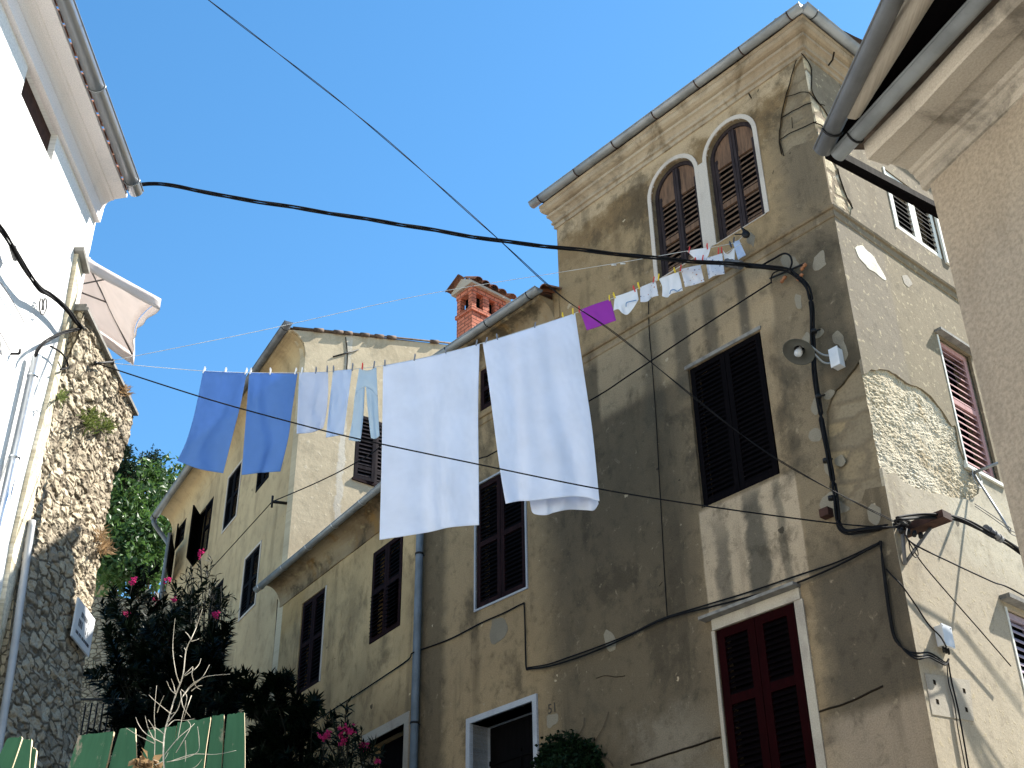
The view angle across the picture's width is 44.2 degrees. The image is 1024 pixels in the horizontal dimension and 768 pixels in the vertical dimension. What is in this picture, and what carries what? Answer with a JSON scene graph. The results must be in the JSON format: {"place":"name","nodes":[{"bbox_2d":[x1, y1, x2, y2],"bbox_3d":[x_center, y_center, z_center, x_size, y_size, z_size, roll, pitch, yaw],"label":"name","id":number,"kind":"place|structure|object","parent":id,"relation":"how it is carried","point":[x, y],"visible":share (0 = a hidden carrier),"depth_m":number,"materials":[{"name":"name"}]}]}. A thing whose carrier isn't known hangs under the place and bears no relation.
{"place":"outdoors","nodes":[
{"label":"outdoors","id":0,"kind":"place"},
{"bbox_2d":[93,488,128,596],"bbox_3d":[-13.246,9.357,38.642,1.700,14.257,1.620,2,-32,-4],"label":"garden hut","id":1,"kind":"object","parent":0,"point":[101,588],"depth_m":39.66,"materials":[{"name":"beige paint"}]},
{"bbox_2d":[56,0,879,597],"label":"sky","id":2,"kind":"structure","parent":0,"point":[496,101],"materials":[{"name":"blue"}]},
{"bbox_3d":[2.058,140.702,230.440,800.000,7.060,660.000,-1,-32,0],"label":"ground","id":3,"kind":"structure","parent":0,"visible":0},
{"bbox_2d":[0,247,138,767],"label":"stone wall","id":4,"kind":"structure","parent":3,"relation":"on","point":[63,512],"depth_m":13.14,"materials":[{"name":"stone"}]},
{"bbox_2d":[50,345,68,369],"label":"loop cable","id":5,"kind":"object","parent":4,"relation":"attached to","point":[59,351],"visible":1,"depth_m":13.11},
{"bbox_2d":[34,326,86,356],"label":"feeder cable","id":6,"kind":"object","parent":4,"relation":"attached to","point":[44,342],"visible":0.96,"depth_m":12.70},
{"bbox_2d":[53,387,70,408],"bbox_3d":[-4.644,0.176,12.986,0.208,0.435,0.644,10,-34,-17],"label":"wall weed","id":7,"kind":"object","parent":4,"relation":"attached to","point":[62,394],"depth_m":12.90,"materials":[{"name":"green plant"}]},
{"bbox_2d":[70,597,94,656],"bbox_3d":[-4.637,2.633,13.645,0.022,0.430,0.650,0,-32,-1],"label":"street sign","id":8,"kind":"object","parent":4,"relation":"attached to","point":[82,629],"visible":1,"depth_m":13.60,"materials":[{"name":"metal"}]},
{"bbox_2d":[76,405,105,436],"bbox_3d":[-4.624,0.413,13.894,0.257,0.700,1.086,6,-32,-10],"label":"wall weed","id":9,"kind":"object","parent":4,"relation":"attached to","point":[89,423],"depth_m":13.76,"materials":[{"name":"green plant"}]},
{"bbox_2d":[92,524,113,543],"bbox_3d":[-4.621,1.723,14.196,0.248,0.392,0.645,8,-33,-14],"label":"wall weed","id":10,"kind":"object","parent":4,"relation":"attached to","point":[101,534],"depth_m":14.14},
{"bbox_2d":[93,359,114,365],"bbox_3d":[-4.546,-0.243,14.068,0.042,0.257,0.345,-8,-33,12],"label":"line hook","id":11,"kind":"object","parent":4,"relation":"attached to","point":[112,361],"visible":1,"depth_m":14.08,"materials":[{"name":"black metal"}]},
{"bbox_2d":[114,243,741,372],"bbox_3d":[-0.859,-0.915,14.740,7.314,1.863,0.006,0,-32,-1],"label":"clothesline","id":12,"kind":"object","parent":11,"relation":"attached to","point":[393,363],"visible":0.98,"depth_m":14.30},
{"bbox_2d":[177,371,246,472],"bbox_3d":[-3.295,0.410,13.878,0.629,1.293,0.068,1,-32,-3],"label":"towel","id":13,"kind":"object","parent":12,"relation":"hanging from","point":[208,442],"visible":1,"depth_m":13.86,"materials":[{"name":"blue fabric"}]},
{"bbox_2d":[242,373,296,474],"bbox_3d":[-2.679,0.429,13.880,0.542,1.293,0.061,0,-32,-1],"label":"towel","id":14,"kind":"object","parent":12,"relation":"hanging from","point":[266,439],"visible":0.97,"depth_m":13.88,"materials":[{"name":"blue fabric"}]},
{"bbox_2d":[296,372,327,433],"bbox_3d":[-2.221,0.213,14.024,0.343,0.808,0.057,0,-32,-2],"label":"pillowcase","id":15,"kind":"object","parent":12,"relation":"hanging from","point":[312,398],"visible":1,"depth_m":14.03,"materials":[{"name":"fabric"}]},
{"bbox_2d":[326,370,351,437],"bbox_3d":[-1.921,0.212,14.022,0.239,0.879,0.037,-1,-32,0],"label":"pillowcase","id":16,"kind":"object","parent":12,"relation":"hanging from","point":[340,388],"visible":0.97,"depth_m":14.04,"materials":[{"name":"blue fabric"}]},
{"bbox_2d":[349,367,379,440],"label":"trousers","id":17,"kind":"object","parent":12,"relation":"hanging from","point":[367,379],"visible":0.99,"depth_m":14.00,"materials":[{"name":"blue fabric"}]},
{"bbox_2d":[379,344,479,539],"bbox_3d":[-0.902,0.584,13.810,1.091,2.453,0.032,0,-32,-1],"label":"bed sheet","id":18,"kind":"object","parent":12,"relation":"hanging from","point":[430,404],"visible":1,"depth_m":13.76,"materials":[{"name":"white fabric"}]},
{"bbox_2d":[483,313,598,503],"bbox_3d":[0.295,0.227,14.063,1.243,2.471,0.063,0,-32,-1],"label":"bed sheet","id":19,"kind":"object","parent":12,"relation":"hanging from","point":[540,406],"visible":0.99,"depth_m":14.00,"materials":[{"name":"white fabric"}]},
{"bbox_2d":[530,497,598,514],"bbox_3d":[0.344,0.320,14.172,1.149,2.568,0.129,0,-32,-2],"label":"bed sheet","id":20,"kind":"object","parent":12,"relation":"hanging from","point":[546,506],"visible":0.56,"depth_m":13.58,"materials":[{"name":"white fabric"}]},
{"bbox_2d":[580,300,615,329],"bbox_3d":[1.000,-0.812,14.714,0.418,0.437,0.026,-1,-32,0],"label":"cloth","id":21,"kind":"object","parent":12,"relation":"hanging from","point":[602,312],"visible":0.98,"depth_m":14.71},
{"bbox_2d":[613,289,638,314],"bbox_3d":[1.336,-0.969,14.812,0.308,0.365,0.054,-1,-32,0],"label":"bodysuit","id":22,"kind":"object","parent":12,"relation":"hanging from","point":[625,303],"visible":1,"depth_m":14.81,"materials":[{"name":"white fabric"}]},
{"bbox_2d":[640,282,657,301],"bbox_3d":[1.615,-1.083,14.902,0.221,0.308,0.032,2,-32,-5],"label":"undershirt","id":23,"kind":"object","parent":12,"relation":"hanging from","point":[648,292],"visible":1,"depth_m":14.90,"materials":[{"name":"fabric"}]},
{"bbox_2d":[660,272,682,297],"bbox_3d":[1.883,-1.185,14.958,0.270,0.378,0.056,-1,-32,0],"label":"bodysuit","id":24,"kind":"object","parent":12,"relation":"hanging from","point":[671,283],"visible":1,"depth_m":14.96,"materials":[{"name":"white fabric"}]},
{"bbox_2d":[681,265,703,286],"bbox_3d":[2.153,-1.284,15.039,0.262,0.331,0.032,-1,-32,0],"label":"undershirt","id":25,"kind":"object","parent":12,"relation":"hanging from","point":[692,275],"visible":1,"depth_m":15.04,"materials":[{"name":"fabric"}]},
{"bbox_2d":[705,253,724,278],"bbox_3d":[2.432,-1.415,15.125,0.210,0.378,0.030,-1,-32,0],"label":"undershirt","id":26,"kind":"object","parent":12,"relation":"hanging from","point":[713,270],"visible":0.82,"depth_m":15.10,"materials":[{"name":"white fabric"}]},
{"bbox_2d":[95,534,117,557],"bbox_3d":[-4.611,1.831,14.348,0.297,0.490,0.779,6,-32,-11],"label":"wall weed","id":27,"kind":"object","parent":4,"relation":"attached to","point":[104,546],"depth_m":14.20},
{"bbox_2d":[96,413,118,442],"bbox_3d":[-4.616,0.499,14.401,0.253,0.551,0.920,8,-33,-15],"label":"wall weed","id":28,"kind":"object","parent":4,"relation":"attached to","point":[109,424],"depth_m":14.34,"materials":[{"name":"green plant"}]},
{"bbox_2d":[79,257,160,364],"bbox_3d":[-5.796,-0.789,16.268,2.136,2.641,2.426,13,-34,-21],"label":"parasol","id":29,"kind":"object","parent":4,"relation":"on","point":[118,305],"visible":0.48,"depth_m":16.99,"materials":[{"name":"fabric"}]},
{"bbox_2d":[118,382,135,403],"bbox_3d":[-4.600,0.089,15.075,0.229,0.501,0.806,10,-33,-16],"label":"wall weed","id":30,"kind":"object","parent":4,"relation":"on","point":[126,388],"depth_m":14.93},
{"bbox_2d":[0,0,143,649],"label":"white house","id":31,"kind":"structure","parent":3,"relation":"on","point":[65,166],"depth_m":12.64,"materials":[{"name":"paint"}]},
{"bbox_2d":[0,332,9,354],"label":"thin wire","id":32,"kind":"object","parent":31,"relation":"attached to","point":[0,344],"visible":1,"depth_m":11.61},
{"bbox_2d":[0,282,24,322],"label":"thin wire","id":33,"kind":"object","parent":31,"relation":"attached to","point":[12,301],"visible":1,"depth_m":11.90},
{"bbox_2d":[10,349,21,354],"bbox_3d":[-4.710,-0.304,11.983,0.090,0.060,0.025,-1,-32,0],"label":"wall hook","id":34,"kind":"object","parent":31,"relation":"attached to","point":[19,352],"depth_m":11.96,"materials":[{"name":"black metal"}]},
{"bbox_2d":[0,224,83,329],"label":"feeder cable","id":35,"kind":"object","parent":31,"relation":"attached to","point":[30,276],"visible":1,"depth_m":12.11,"materials":[{"name":"rubber"}]},
{"bbox_2d":[9,245,16,260],"bbox_3d":[-4.657,-1.225,11.812,0.072,0.109,0.152,-1,-32,0],"label":"cable clamp","id":36,"kind":"object","parent":35,"relation":"attached to","point":[13,257],"visible":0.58,"depth_m":11.79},
{"bbox_2d":[39,298,47,314],"bbox_3d":[-4.693,-0.776,12.630,0.066,0.195,0.160,3,-32,-7],"label":"wire coil","id":37,"kind":"object","parent":31,"relation":"attached to","point":[43,301],"visible":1,"depth_m":12.62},
{"bbox_2d":[80,698,130,749],"bbox_3d":[-5.678,4.874,17.270,0.755,1.177,0.036,-1,-32,0],"label":"iron railing","id":38,"kind":"object","parent":3,"relation":"on","point":[89,699],"visible":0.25,"depth_m":17.43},
{"bbox_2d":[0,712,244,767],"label":"board fence","id":39,"kind":"object","parent":3,"relation":"on","point":[92,751],"visible":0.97,"depth_m":5.34,"materials":[{"name":"green wood"}]},
{"bbox_2d":[114,443,165,593],"bbox_3d":[-11.560,7.741,36.469,1.768,14.677,3.105,-1,-32,0],"label":"tree","id":40,"kind":"object","parent":3,"relation":"on","point":[125,466],"visible":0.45,"depth_m":38.59,"materials":[{"name":"green plant"}]},
{"bbox_2d":[94,452,185,598],"bbox_3d":[-11.296,7.964,36.471,3.952,14.296,5.835,-1,-32,0],"label":"laurel tree","id":41,"kind":"object","parent":3,"relation":"on","point":[137,539],"visible":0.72,"depth_m":37.02,"materials":[{"name":"green plant"}]},
{"bbox_2d":[78,597,201,762],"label":"garden wall","id":42,"kind":"structure","parent":3,"relation":"on","point":[96,651],"depth_m":23.84,"materials":[{"name":"stone"}]},
{"bbox_2d":[95,558,201,741],"bbox_3d":[-5.891,5.148,20.341,2.777,5.784,2.444,-1,-32,0],"label":"oleander","id":43,"kind":"object","parent":3,"relation":"on","point":[113,606],"visible":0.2,"depth_m":20.56,"materials":[{"name":"green plant"}]},
{"bbox_2d":[83,579,263,767],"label":"oleander","id":44,"kind":"object","parent":3,"relation":"on","point":[147,663],"visible":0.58,"depth_m":17.46,"materials":[{"name":"green plant"}]},
{"bbox_2d":[127,609,235,767],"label":"dry shrub","id":45,"kind":"object","parent":3,"relation":"on","point":[142,762],"visible":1,"depth_m":4.96,"materials":[{"name":"plant"}]},
{"bbox_2d":[160,548,239,716],"bbox_3d":[-4.762,4.905,18.939,1.299,5.132,1.242,27,-41,-37],"label":"oleander","id":46,"kind":"object","parent":3,"relation":"on","point":[214,591],"visible":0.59,"depth_m":19.80,"materials":[{"name":"green plant"}]},
{"bbox_2d":[233,664,346,767],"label":"oleander","id":47,"kind":"object","parent":3,"relation":"on","point":[271,743],"visible":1,"depth_m":16.61,"materials":[{"name":"green plant"}]},
{"bbox_2d":[150,320,450,760],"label":"gable house","id":48,"kind":"structure","parent":3,"relation":"on","point":[214,515],"depth_m":25.68,"materials":[{"name":"beige paint"}]},
{"bbox_2d":[174,519,185,549],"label":"window","id":49,"kind":"structure","parent":48,"relation":"in","point":[178,539],"depth_m":31.56,"materials":[{"name":"black wood"}]},
{"bbox_2d":[186,496,213,566],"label":"window","id":50,"kind":"structure","parent":48,"relation":"in","point":[196,526],"depth_m":29.62,"materials":[{"name":"black wood"}]},
{"bbox_2d":[209,578,223,628],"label":"window","id":51,"kind":"structure","parent":48,"relation":"in","point":[220,584],"depth_m":26.82,"materials":[{"name":"black wood"}]},
{"bbox_2d":[221,459,242,533],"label":"window","id":52,"kind":"structure","parent":48,"relation":"in","point":[231,492],"depth_m":27.91,"materials":[{"name":"black wood"}]},
{"bbox_2d":[238,540,261,621],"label":"window","id":53,"kind":"structure","parent":48,"relation":"in","point":[249,577],"depth_m":24.99,"materials":[{"name":"black wood"}]},
{"bbox_2d":[255,472,268,492],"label":"window","id":54,"kind":"structure","parent":48,"relation":"in","point":[261,478],"depth_m":26.07,"materials":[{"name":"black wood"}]},
{"bbox_2d":[271,495,286,507],"bbox_3d":[-4.397,2.281,23.859,0.060,0.240,0.388,-26,-40,34],"label":"wall bracket","id":55,"kind":"object","parent":48,"relation":"attached to","point":[279,502],"depth_m":23.79,"materials":[{"name":"black metal"}]},
{"bbox_2d":[208,503,270,571],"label":"cable","id":56,"kind":"object","parent":55,"relation":"attached to","point":[240,536],"visible":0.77,"depth_m":24.96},
{"bbox_2d":[272,445,381,501],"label":"cable","id":57,"kind":"object","parent":55,"relation":"attached to","point":[330,475],"visible":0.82,"depth_m":21.27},
{"bbox_2d":[353,416,381,483],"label":"window","id":58,"kind":"structure","parent":48,"relation":"in","point":[368,469],"depth_m":25.38,"materials":[{"name":"red wood"}]},
{"bbox_2d":[253,482,415,767],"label":"row house","id":59,"kind":"structure","parent":3,"relation":"on","point":[342,585],"depth_m":19.91,"materials":[{"name":"grey paint"}]},
{"bbox_2d":[296,588,324,693],"bbox_3d":[-3.256,4.347,21.200,0.257,1.750,1.030,19,-37,-28],"label":"window","id":60,"kind":"structure","parent":59,"relation":"in","point":[314,642],"depth_m":21.24,"materials":[{"name":"red wood"}]},
{"bbox_2d":[369,537,402,643],"bbox_3d":[-1.830,3.144,19.325,0.324,1.620,1.080,19,-37,-28],"label":"window","id":61,"kind":"structure","parent":59,"relation":"in","point":[391,587],"depth_m":19.31,"materials":[{"name":"red wood"}]},
{"bbox_2d":[380,735,403,767],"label":"door","id":62,"kind":"structure","parent":59,"relation":"in","point":[393,754],"depth_m":18.11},
{"bbox_2d":[316,602,527,720],"bbox_3d":[-1.872,4.562,18.254,0.363,0.928,6.536,21,-38,-31],"label":"facade cable","id":63,"kind":"object","parent":59,"relation":"attached to","point":[523,603],"visible":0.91,"depth_m":17.15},
{"bbox_2d":[310,696,385,767],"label":"oleander","id":64,"kind":"object","parent":3,"relation":"on","point":[362,750],"visible":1,"depth_m":15.06,"materials":[{"name":"green plant"}]},
{"bbox_2d":[530,712,612,767],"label":"ivy bush","id":65,"kind":"object","parent":3,"relation":"on","point":[572,751],"visible":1,"depth_m":14.61,"materials":[{"name":"green plant"}]},
{"bbox_2d":[409,1,1023,767],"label":"corner house","id":66,"kind":"structure","parent":3,"relation":"on","point":[823,671],"depth_m":14.93,"materials":[{"name":"paint"}]},
{"bbox_2d":[126,182,748,266],"bbox_3d":[-1.184,-1.940,15.181,7.938,1.319,0.466,1,-32,-4],"label":"overhead cable","id":67,"kind":"object","parent":66,"relation":"attached to","point":[469,236],"visible":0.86,"depth_m":15.11,"materials":[{"name":"rubber"}]},
{"bbox_2d":[724,258,743,269],"bbox_3d":[2.654,-1.437,15.109,0.112,0.230,0.258,27,-41,-37],"label":"cable clamp","id":68,"kind":"object","parent":67,"relation":"attached to","point":[734,267],"visible":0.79,"depth_m":15.07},
{"bbox_2d":[481,368,490,410],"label":"window","id":69,"kind":"structure","parent":66,"relation":"in","point":[485,403],"depth_m":18.85,"materials":[{"name":"red wood"}]},
{"bbox_2d":[96,363,905,528],"bbox_3d":[-0.337,0.596,13.143,8.435,2.267,0.015,-2,-32,2],"label":"span wire","id":70,"kind":"object","parent":66,"relation":"attached to","point":[501,468],"visible":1,"depth_m":12.95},
{"bbox_2d":[474,471,527,612],"bbox_3d":[-0.064,2.108,17.393,0.288,1.980,1.135,24,-40,-34],"label":"window","id":71,"kind":"structure","parent":66,"relation":"in","point":[507,542],"depth_m":17.30,"materials":[{"name":"red wood"}]},
{"bbox_2d":[489,714,532,767],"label":"door","id":72,"kind":"structure","parent":66,"relation":"in","point":[511,743],"depth_m":16.13,"materials":[{"name":"black wood"}]},
{"bbox_2d":[648,301,667,615],"bbox_3d":[1.785,0.689,15.552,0.011,4.536,0.144,24,-40,-34],"label":"thin drop wire","id":73,"kind":"object","parent":66,"relation":"attached to","point":[658,464],"visible":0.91,"depth_m":15.36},
{"bbox_2d":[655,161,702,276],"bbox_3d":[2.312,-2.224,16.927,0.200,1.870,0.895,24,-40,-34],"label":"window","id":74,"kind":"structure","parent":66,"relation":"in","point":[676,200],"depth_m":16.99,"materials":[{"name":"brown wood"}]},
{"bbox_2d":[526,542,878,668],"bbox_3d":[1.915,2.589,14.198,0.018,0.173,5.245,24,-40,-34],"label":"facade cable","id":75,"kind":"object","parent":66,"relation":"attached to","point":[856,553],"visible":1,"depth_m":13.80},
{"bbox_2d":[527,543,878,669],"bbox_3d":[1.913,2.618,14.155,0.022,0.212,5.209,24,-40,-34],"label":"facade cable","id":76,"kind":"object","parent":66,"relation":"attached to","point":[800,581],"visible":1,"depth_m":14.09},
{"bbox_2d":[690,332,779,505],"bbox_3d":[2.661,0.451,14.805,0.257,2.000,1.240,24,-40,-34],"label":"window","id":77,"kind":"structure","parent":66,"relation":"in","point":[736,390],"depth_m":14.79,"materials":[{"name":"red wood"}]},
{"bbox_2d":[710,122,764,240],"bbox_3d":[2.969,-2.624,16.296,0.200,1.870,0.885,24,-40,-34],"label":"window","id":78,"kind":"structure","parent":66,"relation":"in","point":[733,160],"depth_m":16.34,"materials":[{"name":"brown wood"}]},
{"bbox_2d":[734,227,749,237],"bbox_3d":[2.851,-1.864,15.458,0.272,0.238,0.139,25,-40,-35],"label":"line pulley","id":79,"kind":"object","parent":66,"relation":"attached to","point":[745,233],"visible":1,"depth_m":15.38,"materials":[{"name":"black metal"}]},
{"bbox_2d":[117,236,742,359],"bbox_3d":[-0.840,-1.049,14.882,7.405,1.844,0.018,0,-32,-1],"label":"clothesline","id":80,"kind":"object","parent":79,"relation":"attached to","point":[613,264],"visible":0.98,"depth_m":14.85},
{"bbox_2d":[687,248,709,259],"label":"underpants","id":81,"kind":"object","parent":80,"relation":"hanging from","point":[698,254],"visible":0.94,"depth_m":15.29,"materials":[{"name":"white fabric"}]},
{"bbox_2d":[723,248,734,259],"bbox_3d":[2.634,-1.572,15.281,0.149,0.213,0.018,0,-32,-2],"label":"vest","id":82,"kind":"object","parent":80,"relation":"hanging from","point":[731,255],"visible":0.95,"depth_m":15.27,"materials":[{"name":"white fabric"}]},
{"bbox_2d":[733,240,745,259],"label":"shorts","id":83,"kind":"object","parent":80,"relation":"hanging from","point":[740,252],"visible":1,"depth_m":15.32,"materials":[{"name":"blue fabric"}]},
{"bbox_2d":[716,603,816,767],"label":"window","id":84,"kind":"structure","parent":66,"relation":"in","point":[770,696],"depth_m":13.03,"materials":[{"name":"brown wood"}]},
{"bbox_2d":[769,263,806,283],"bbox_3d":[3.235,-1.250,14.709,0.133,0.281,0.540,16,-36,-25],"label":"insulator bracket","id":85,"kind":"object","parent":66,"relation":"attached to","point":[803,265],"visible":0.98,"depth_m":14.69,"materials":[{"name":"black metal"}]},
{"bbox_2d":[479,282,770,458],"bbox_3d":[0.689,0.262,16.641,0.124,0.515,6.619,27,-41,-37],"label":"service cable","id":86,"kind":"object","parent":85,"relation":"attached to","point":[667,349],"visible":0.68,"depth_m":15.55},
{"bbox_2d":[763,253,792,268],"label":"loop cable","id":87,"kind":"object","parent":85,"relation":"attached to","point":[779,255],"visible":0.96,"depth_m":14.77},
{"bbox_2d":[783,339,844,370],"bbox_3d":[3.274,-0.340,13.643,0.675,0.250,0.373,-1,-32,0],"label":"street lamp","id":88,"kind":"object","parent":66,"relation":"attached to","point":[799,351],"visible":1,"depth_m":13.68,"materials":[{"name":"metal"}]},
{"bbox_2d":[811,328,820,333],"bbox_3d":[3.401,-0.602,14.083,0.146,0.094,0.062,12,-34,-19],"label":"cable clip","id":89,"kind":"object","parent":66,"relation":"attached to","point":[814,330],"visible":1,"depth_m":14.04,"materials":[{"name":"black metal"}]},
{"bbox_2d":[819,506,833,519],"bbox_3d":[3.277,1.346,13.130,0.120,0.090,0.110,24,-40,-34],"label":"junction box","id":90,"kind":"object","parent":66,"relation":"attached to","point":[826,513],"visible":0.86,"depth_m":13.09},
{"bbox_2d":[745,263,1019,554],"bbox_3d":[5.763,1.033,14.615,6.033,4.766,1.562,17,-36,-27],"label":"wall cable","id":91,"kind":"object","parent":66,"relation":"attached to","point":[903,521],"depth_m":13.19,"materials":[{"name":"rubber"}]},
{"bbox_2d":[983,524,1003,542],"bbox_3d":[4.957,1.541,12.993,0.303,0.121,0.084,24,-40,-34],"label":"cable clamp","id":92,"kind":"object","parent":91,"relation":"attached to","point":[999,538],"visible":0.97,"depth_m":12.97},
{"bbox_2d":[880,544,945,663],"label":"corner cable","id":93,"kind":"object","parent":66,"relation":"attached to","point":[892,630],"visible":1,"depth_m":11.95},
{"bbox_2d":[880,541,946,662],"bbox_3d":[3.929,2.076,12.191,0.585,1.224,0.255,8,-33,-14],"label":"corner cable","id":94,"kind":"object","parent":66,"relation":"attached to","point":[936,656],"visible":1,"depth_m":12.03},
{"bbox_2d":[885,171,941,258],"bbox_3d":[5.092,-2.126,16.353,1.170,1.070,0.257,24,-40,-34],"label":"window","id":95,"kind":"structure","parent":66,"relation":"in","point":[906,218],"depth_m":16.36,"materials":[{"name":"white wood"}]},
{"bbox_2d":[879,540,949,665],"bbox_3d":[3.928,2.084,12.139,0.553,1.305,0.280,7,-33,-12],"label":"corner cable","id":96,"kind":"object","parent":66,"relation":"attached to","point":[948,659],"visible":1,"depth_m":12.07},
{"bbox_2d":[886,568,946,646],"bbox_3d":[3.836,2.128,12.133,0.616,0.770,0.254,25,-40,-36],"label":"span wire","id":97,"kind":"object","parent":66,"relation":"attached to","point":[937,633],"visible":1,"depth_m":11.97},
{"bbox_2d":[899,509,952,564],"bbox_3d":[4.003,1.512,12.325,0.309,0.432,0.550,24,-40,-34],"label":"corner bracket","id":98,"kind":"object","parent":66,"relation":"attached to","point":[918,527],"visible":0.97,"depth_m":12.38,"materials":[{"name":"black metal"}]},
{"bbox_2d":[208,0,906,527],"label":"long wire","id":99,"kind":"object","parent":98,"relation":"attached to","point":[550,286],"visible":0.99,"depth_m":12.71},
{"bbox_2d":[908,541,918,557],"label":"loop cable","id":100,"kind":"object","parent":98,"relation":"hanging from","point":[916,549],"visible":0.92,"depth_m":12.29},
{"bbox_2d":[907,540,1010,666],"bbox_3d":[4.464,2.193,12.570,1.533,0.950,0.014,24,-40,-34],"label":"span wire","id":101,"kind":"object","parent":98,"relation":"attached to","point":[958,605],"visible":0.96,"depth_m":12.53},
{"bbox_2d":[905,528,1023,596],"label":"span wire","id":102,"kind":"object","parent":98,"relation":"attached to","point":[959,566],"visible":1,"depth_m":12.34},
{"bbox_2d":[934,623,955,654],"bbox_3d":[4.180,2.467,12.183,0.175,0.270,0.094,24,-40,-34],"label":"junction box","id":103,"kind":"object","parent":66,"relation":"attached to","point":[944,631],"visible":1,"depth_m":12.15,"materials":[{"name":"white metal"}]},
{"bbox_2d":[946,665,965,767],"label":"box cable","id":104,"kind":"object","parent":66,"relation":"attached to","point":[956,717],"visible":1,"depth_m":11.76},
{"bbox_2d":[948,663,968,767],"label":"box cable","id":105,"kind":"object","parent":66,"relation":"attached to","point":[959,716],"visible":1,"depth_m":11.80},
{"bbox_2d":[940,342,993,477],"bbox_3d":[5.294,0.351,15.020,0.810,1.870,0.217,24,-40,-34],"label":"window","id":106,"kind":"structure","parent":66,"relation":"in","point":[970,407],"depth_m":15.15,"materials":[{"name":"brown wood"}]},
{"bbox_2d":[969,462,1010,532],"bbox_3d":[5.270,1.297,13.898,0.186,0.930,0.415,15,-35,-23],"label":"wall pole","id":107,"kind":"object","parent":66,"relation":"attached to","point":[973,473],"depth_m":14.04,"materials":[{"name":"metal"}]},
{"bbox_2d":[975,504,1014,532],"bbox_3d":[5.726,1.658,13.781,2.267,0.101,0.076,21,-38,-31],"label":"thin wire","id":108,"kind":"object","parent":107,"relation":"attached to","point":[995,517],"visible":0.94,"depth_m":13.38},
{"bbox_2d":[975,506,1015,536],"bbox_3d":[5.722,1.689,13.757,2.279,0.120,0.074,21,-38,-31],"label":"thin wire","id":109,"kind":"object","parent":107,"relation":"attached to","point":[995,520],"visible":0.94,"depth_m":13.37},
{"bbox_2d":[1008,612,1023,678],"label":"window","id":110,"kind":"structure","parent":66,"relation":"in","point":[1015,621],"depth_m":13.64,"materials":[{"name":"brown wood"}]},
{"bbox_2d":[813,0,1023,566],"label":"roughcast house","id":111,"kind":"structure","parent":3,"relation":"on","point":[930,94],"depth_m":7.74,"materials":[{"name":"paint"}]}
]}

